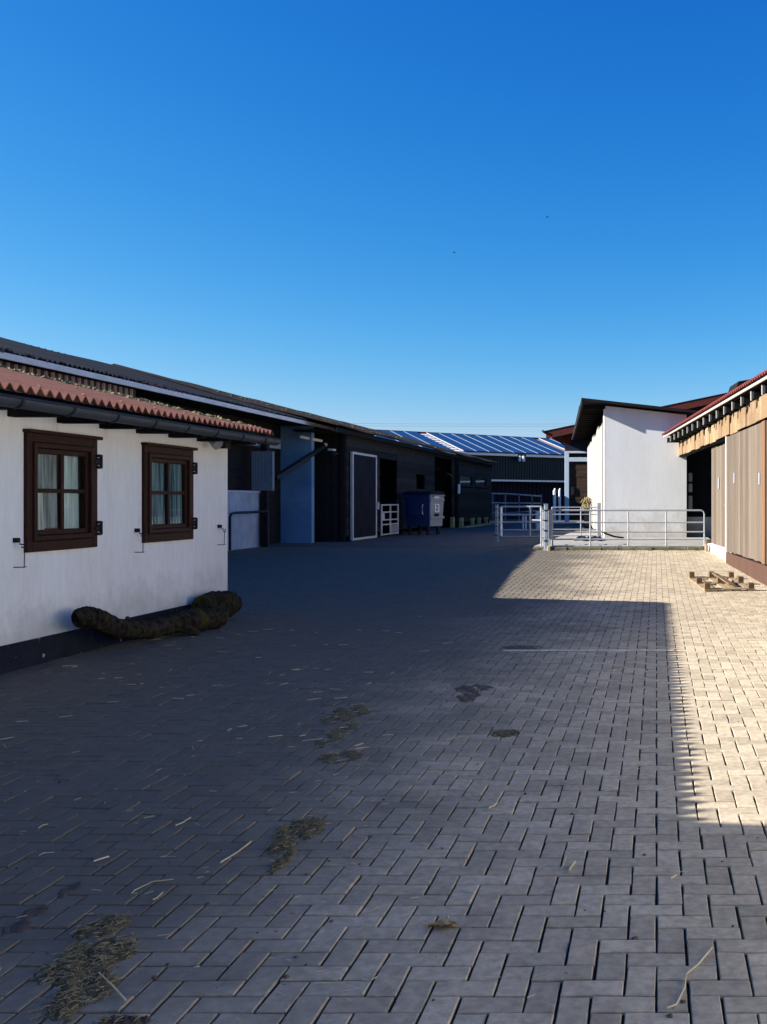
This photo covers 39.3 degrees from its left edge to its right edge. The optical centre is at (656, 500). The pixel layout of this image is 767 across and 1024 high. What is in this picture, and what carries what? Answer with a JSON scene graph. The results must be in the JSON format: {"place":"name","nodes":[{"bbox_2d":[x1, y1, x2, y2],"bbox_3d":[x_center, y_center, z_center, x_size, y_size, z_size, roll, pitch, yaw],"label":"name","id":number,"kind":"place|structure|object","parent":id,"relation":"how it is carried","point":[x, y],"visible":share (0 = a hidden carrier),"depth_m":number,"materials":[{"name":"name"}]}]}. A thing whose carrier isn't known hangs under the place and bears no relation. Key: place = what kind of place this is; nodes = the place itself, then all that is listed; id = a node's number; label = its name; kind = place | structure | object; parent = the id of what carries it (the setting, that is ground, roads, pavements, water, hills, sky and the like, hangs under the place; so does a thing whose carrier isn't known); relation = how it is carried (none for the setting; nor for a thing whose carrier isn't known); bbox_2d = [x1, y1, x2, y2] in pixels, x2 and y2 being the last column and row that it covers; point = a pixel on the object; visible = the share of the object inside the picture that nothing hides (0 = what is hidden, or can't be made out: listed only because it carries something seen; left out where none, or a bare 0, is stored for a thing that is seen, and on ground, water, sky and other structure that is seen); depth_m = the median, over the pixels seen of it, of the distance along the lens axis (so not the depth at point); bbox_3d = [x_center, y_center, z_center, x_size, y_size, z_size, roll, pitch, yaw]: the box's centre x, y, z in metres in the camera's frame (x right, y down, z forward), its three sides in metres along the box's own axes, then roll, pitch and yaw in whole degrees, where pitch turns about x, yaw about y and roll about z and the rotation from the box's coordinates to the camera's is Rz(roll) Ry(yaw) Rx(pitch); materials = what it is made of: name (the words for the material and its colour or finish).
{"place":"outdoors","nodes":[
{"label":"outdoors","id":0,"kind":"place"},
{"bbox_2d":[0,364,281,673],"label":"white house","id":1,"kind":"structure","parent":0,"point":[91,478],"depth_m":10.67,"materials":[{"name":"paint"}]},
{"bbox_2d":[13,538,26,567],"bbox_3d":[-5.879,0.479,9.304,0.118,0.277,0.061,0,0,-41],"label":"shutter hook","id":2,"kind":"object","parent":1,"relation":"attached to","point":[16,540],"visible":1,"depth_m":9.29,"materials":[{"name":"black metal"}]},
{"bbox_2d":[23,429,102,552],"bbox_3d":[-6.192,-0.085,10.030,0.696,1.180,1.245,0,0,0],"label":"window","id":3,"kind":"structure","parent":1,"relation":"in","point":[51,511],"depth_m":10.00,"materials":[{"name":"brown wood"}]},
{"bbox_2d":[134,528,144,552],"bbox_3d":[-5.879,0.451,11.463,0.118,0.277,0.061,0,0,-41],"label":"shutter hook","id":4,"kind":"object","parent":1,"relation":"attached to","point":[136,529],"visible":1,"depth_m":11.45,"materials":[{"name":"black metal"}]},
{"bbox_2d":[141,442,197,542],"bbox_3d":[-5.912,-0.095,12.215,0.136,1.160,1.279,0,0,0],"label":"window","id":5,"kind":"structure","parent":1,"relation":"in","point":[167,470],"depth_m":12.19,"materials":[{"name":"brown wood"}]},
{"bbox_2d":[209,442,230,449],"bbox_3d":[-5.797,-0.775,13.383,0.246,0.210,0.609,0,0,0],"label":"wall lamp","id":6,"kind":"object","parent":1,"relation":"attached to","point":[220,445],"visible":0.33,"depth_m":13.19,"materials":[{"name":"white metal"}]},
{"bbox_2d":[217,525,225,544],"bbox_3d":[-5.879,0.460,13.623,0.118,0.277,0.061,0,0,-41],"label":"shutter hook","id":7,"kind":"object","parent":1,"relation":"attached to","point":[219,526],"visible":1,"depth_m":13.62,"materials":[{"name":"black metal"}]},
{"bbox_2d":[112,363,496,541],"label":"timber barn","id":8,"kind":"structure","parent":0,"point":[362,476],"depth_m":43.05,"materials":[{"name":"black wood"}]},
{"bbox_2d":[327,449,338,456],"bbox_3d":[-12.170,-1.802,38.050,0.240,0.300,0.900,0,0,0],"label":"yard lamp","id":9,"kind":"object","parent":8,"relation":"attached to","point":[332,453],"visible":1,"depth_m":37.71,"materials":[{"name":"black metal"}]},
{"bbox_2d":[350,452,378,540],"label":"sliding door","id":10,"kind":"structure","parent":8,"relation":"in","point":[364,505],"depth_m":40.49,"materials":[{"name":"metal"}]},
{"bbox_2d":[459,473,472,486],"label":"window","id":11,"kind":"structure","parent":8,"relation":"in","point":[464,481],"depth_m":62.95,"materials":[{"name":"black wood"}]},
{"bbox_2d":[475,476,486,487],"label":"window","id":12,"kind":"structure","parent":8,"relation":"in","point":[479,483],"depth_m":68.29,"materials":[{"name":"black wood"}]},
{"bbox_2d":[351,423,389,423],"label":"overhead cable","id":13,"kind":"object","parent":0,"point":[370,423],"visible":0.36,"depth_m":159.98,"materials":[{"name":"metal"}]},
{"bbox_2d":[0,541,766,1023],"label":"pavement","id":14,"kind":"structure","parent":0,"point":[354,621],"depth_m":5.30,"materials":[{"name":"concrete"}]},
{"bbox_2d":[1,881,83,935],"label":"dirt smear","id":15,"kind":"object","parent":14,"relation":"on","point":[20,927],"visible":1,"depth_m":3.80},
{"bbox_2d":[26,911,144,1023],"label":"dung patch","id":16,"kind":"object","parent":14,"relation":"on","point":[72,968],"visible":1,"depth_m":3.35,"materials":[{"name":"soil"}]},
{"bbox_2d":[98,972,125,1000],"bbox_3d":[-1.744,1.552,3.227,0.006,0.009,0.269,0,0,-45],"label":"straw stalk","id":17,"kind":"object","parent":14,"relation":"on","point":[118,992],"visible":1,"depth_m":3.21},
{"bbox_2d":[92,1012,156,1023],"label":"dirt smear","id":18,"kind":"object","parent":14,"relation":"on","point":[126,1019],"visible":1,"depth_m":3.02,"materials":[{"name":"soil"}]},
{"bbox_2d":[71,606,228,639],"bbox_3d":[-5.554,1.314,11.142,0.362,0.532,2.592,0,0,8],"label":"log","id":19,"kind":"object","parent":14,"relation":"on","point":[194,621],"visible":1,"depth_m":11.08,"materials":[{"name":"brown plant"}]},
{"bbox_2d":[131,879,173,893],"bbox_3d":[-2.041,1.551,4.065,0.055,0.009,0.173,0,0,29],"label":"straw stalk","id":20,"kind":"object","parent":14,"relation":"on","point":[149,883],"visible":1,"depth_m":4.09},
{"bbox_2d":[191,591,241,616],"bbox_3d":[-5.665,1.346,12.984,0.385,0.385,0.730,0,0,10],"label":"log","id":21,"kind":"object","parent":14,"relation":"on","point":[230,602],"visible":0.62,"depth_m":12.86,"materials":[{"name":"brown wood"}]},
{"bbox_2d":[220,841,251,862],"bbox_3d":[-1.854,1.551,4.457,0.014,0.009,0.281,0,0,4],"label":"straw stalk","id":22,"kind":"object","parent":14,"relation":"on","point":[236,852],"visible":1,"depth_m":4.44,"materials":[{"name":"beige plant"}]},
{"bbox_2d":[262,815,328,876],"bbox_3d":[-1.688,1.553,4.550,0.258,0.032,0.894,0,0,0],"label":"dung patch","id":23,"kind":"object","parent":14,"relation":"on","point":[302,829],"visible":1,"depth_m":4.65,"materials":[{"name":"soil"}]},
{"bbox_2d":[314,703,370,764],"bbox_3d":[-2.144,1.554,6.847,0.408,0.028,1.924,0,0,-15],"label":"dung patch","id":24,"kind":"object","parent":14,"relation":"on","point":[338,734],"visible":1,"depth_m":6.81,"materials":[{"name":"soil"}]},
{"bbox_2d":[0,629,751,1003],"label":"straw litter","id":25,"kind":"object","parent":14,"relation":"on","point":[270,809],"visible":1,"depth_m":6.33,"materials":[{"name":"beige plant"}]},
{"bbox_2d":[9,609,752,1017],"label":"soil crumbs","id":26,"kind":"object","parent":14,"relation":"on","point":[359,863],"visible":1,"depth_m":3.73,"materials":[{"name":"brown soil"}]},
{"bbox_2d":[422,918,455,927],"bbox_3d":[-0.794,1.550,3.687,0.121,0.025,0.057,0,0,0],"label":"dry leaf","id":27,"kind":"object","parent":14,"relation":"on","point":[442,923],"visible":1,"depth_m":3.69,"materials":[{"name":"brown plant"}]},
{"bbox_2d":[454,684,495,702],"bbox_3d":[-1.520,1.555,8.213,0.389,0.026,0.804,0,0,0],"label":"dung patch","id":28,"kind":"object","parent":14,"relation":"on","point":[467,696],"visible":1,"depth_m":8.25,"materials":[{"name":"soil"}]},
{"bbox_2d":[490,728,519,738],"bbox_3d":[-1.008,1.556,6.774,0.217,0.024,0.279,0,0,0],"label":"dirt smear","id":29,"kind":"object","parent":14,"relation":"on","point":[503,733],"visible":1,"depth_m":6.75,"materials":[{"name":"soil"}]},
{"bbox_2d":[498,645,545,650],"bbox_3d":[-1.455,1.561,10.701,0.599,0.014,0.481,0,0,0],"label":"dirt smear","id":30,"kind":"object","parent":14,"relation":"on","point":[519,647],"visible":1,"depth_m":10.69},
{"bbox_2d":[542,504,547,550],"bbox_3d":[-2.935,0.710,26.800,0.190,1.259,0.190,0,0,0],"label":"gate post","id":31,"kind":"object","parent":14,"relation":"on","point":[545,520],"visible":0.88,"depth_m":26.75,"materials":[{"name":"metal"}]},
{"bbox_2d":[532,508,549,546],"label":"folded gate","id":32,"kind":"structure","parent":31,"relation":"attached to","point":[541,528],"depth_m":26.95,"materials":[{"name":"metal"}]},
{"bbox_2d":[503,649,673,650],"bbox_3d":[-0.705,1.556,10.501,1.774,0.001,0.113,0,0,-1],"label":"painted line","id":33,"kind":"object","parent":14,"relation":"on","point":[599,650],"visible":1,"depth_m":10.48,"materials":[{"name":"white paint"}]},
{"bbox_2d":[666,947,712,1008],"bbox_3d":[0.110,1.548,3.290,0.032,0.010,0.451,0,0,18],"label":"straw stalk","id":34,"kind":"object","parent":14,"relation":"on","point":[690,970],"visible":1,"depth_m":3.27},
{"bbox_2d":[688,571,754,590],"bbox_3d":[1.130,1.417,18.100,0.856,0.205,2.229,0,0,-5],"label":"pallet","id":35,"kind":"object","parent":14,"relation":"on","point":[723,582],"visible":1,"depth_m":17.95,"materials":[{"name":"brown wood"}]},
{"bbox_2d":[0,0,766,437],"label":"sky","id":36,"kind":"structure","parent":0,"point":[270,201],"materials":[{"name":"blue"}]},
{"bbox_2d":[259,518,711,546],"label":"yard surface","id":37,"kind":"object","parent":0,"point":[480,536],"visible":0.06,"depth_m":41.92,"materials":[{"name":"grey concrete"}]},
{"bbox_2d":[229,510,268,549],"bbox_3d":[-13.095,0.934,32.450,0.089,1.234,3.788,0,0,-4],"label":"handrail","id":38,"kind":"object","parent":37,"relation":"on","point":[247,512],"visible":1,"depth_m":32.15,"materials":[{"name":"metal"}]},
{"bbox_2d":[381,504,398,535],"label":"gate","id":39,"kind":"structure","parent":37,"relation":"on","point":[394,528],"depth_m":44.00,"materials":[{"name":"metal"}]},
{"bbox_2d":[402,491,444,534],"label":"waste container","id":40,"kind":"object","parent":37,"relation":"on","point":[423,508],"visible":1,"depth_m":46.11,"materials":[{"name":"blue plastic"}]},
{"bbox_2d":[374,429,564,518],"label":"solar barn","id":41,"kind":"structure","parent":37,"relation":"on","point":[540,470],"depth_m":86.61,"materials":[{"name":"metal"}]},
{"bbox_2d":[458,522,499,527],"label":"kerb strip","id":42,"kind":"object","parent":37,"relation":"on","point":[475,525],"visible":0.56,"depth_m":62.30,"materials":[{"name":"grey concrete"}]},
{"bbox_2d":[493,505,499,541],"bbox_3d":[-6.091,0.865,38.400,0.220,1.450,0.220,0,0,0],"label":"gate post","id":43,"kind":"object","parent":37,"relation":"on","point":[496,523],"visible":0.88,"depth_m":38.34,"materials":[{"name":"metal"}]},
{"bbox_2d":[491,493,541,521],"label":"feed rail","id":44,"kind":"object","parent":37,"relation":"on","point":[518,503],"visible":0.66,"depth_m":74.46,"materials":[{"name":"metal"}]},
{"bbox_2d":[500,506,541,537],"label":"metal gate","id":45,"kind":"structure","parent":37,"relation":"on","point":[529,522],"depth_m":37.97,"materials":[{"name":"metal"}]},
{"bbox_2d":[553,488,555,520],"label":"white bollard","id":46,"kind":"object","parent":37,"relation":"on","point":[554,502],"visible":1,"depth_m":61.93,"materials":[{"name":"white plastic"}]},
{"bbox_2d":[558,488,560,520],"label":"white bollard","id":47,"kind":"object","parent":37,"relation":"on","point":[559,502],"visible":1,"depth_m":61.96,"materials":[{"name":"white plastic"}]},
{"bbox_2d":[542,392,727,521],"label":"red gabled barn","id":48,"kind":"structure","parent":37,"relation":"on","point":[576,486],"depth_m":65.81,"materials":[{"name":"paint"}]},
{"bbox_2d":[569,462,587,519],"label":"barn door","id":49,"kind":"structure","parent":48,"relation":"in","point":[578,482],"depth_m":65.81,"materials":[{"name":"brown wood"}]},
{"bbox_2d":[535,511,539,528],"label":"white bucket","id":50,"kind":"object","parent":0,"point":[537,518],"visible":0.54,"depth_m":54.89,"materials":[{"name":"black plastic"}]},
{"bbox_2d":[574,536,600,540],"bbox_3d":[-2.088,1.146,30.999,0.799,0.115,1.684,0,0,0],"label":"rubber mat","id":51,"kind":"object","parent":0,"point":[588,537],"visible":0.46,"depth_m":31.04,"materials":[{"name":"black rubber"}]},
{"label":"ground","id":52,"kind":"structure","parent":0,"visible":0},
{"bbox_2d":[0,337,334,550],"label":"long barn","id":53,"kind":"structure","parent":52,"relation":"on","point":[277,482],"depth_m":33.97,"materials":[{"name":"white paint"}]},
{"bbox_2d":[533,527,708,550],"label":"platform","id":54,"kind":"structure","parent":52,"relation":"on","point":[631,542],"depth_m":28.58,"materials":[{"name":"concrete"}]},
{"bbox_2d":[551,503,600,536],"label":"metal gate","id":55,"kind":"structure","parent":54,"relation":"on","point":[598,514],"depth_m":31.48,"materials":[{"name":"metal"}]},
{"bbox_2d":[580,497,591,528],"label":"straw bundle","id":56,"kind":"object","parent":54,"relation":"on","point":[587,502],"visible":0.83,"depth_m":43.91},
{"bbox_2d":[603,533,623,537],"bbox_3d":[-1.456,1.075,32.088,0.197,0.288,1.302,0,0,31],"label":"hose","id":57,"kind":"object","parent":54,"relation":"on","point":[613,535],"visible":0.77,"depth_m":32.31,"materials":[{"name":"black rubber"}]},
{"bbox_2d":[549,509,704,546],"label":"metal gate","id":58,"kind":"structure","parent":54,"relation":"on","point":[551,531],"depth_m":26.88,"materials":[{"name":"metal"}]},
{"bbox_2d":[572,398,697,536],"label":"white outbuilding","id":59,"kind":"structure","parent":54,"relation":"on","point":[634,461],"depth_m":33.30,"materials":[{"name":"paint"}]},
{"bbox_2d":[662,369,766,585],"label":"stable","id":60,"kind":"structure","parent":52,"relation":"on","point":[727,486],"depth_m":21.76,"materials":[{"name":"brown wood"}]},
{"bbox_2d":[712,444,724,546],"bbox_3d":[1.556,-0.154,25.368,0.058,2.529,2.514,0,0,-5],"label":"sliding door","id":61,"kind":"structure","parent":60,"relation":"in","point":[718,452],"depth_m":25.32,"materials":[{"name":"brown wood"}]},
{"bbox_2d":[725,423,760,562],"bbox_3d":[1.773,0.040,20.590,0.095,3.000,4.520,0,0,-4],"label":"sliding door","id":62,"kind":"structure","parent":60,"relation":"in","point":[742,448],"depth_m":20.45,"materials":[{"name":"brown wood"}]}
]}

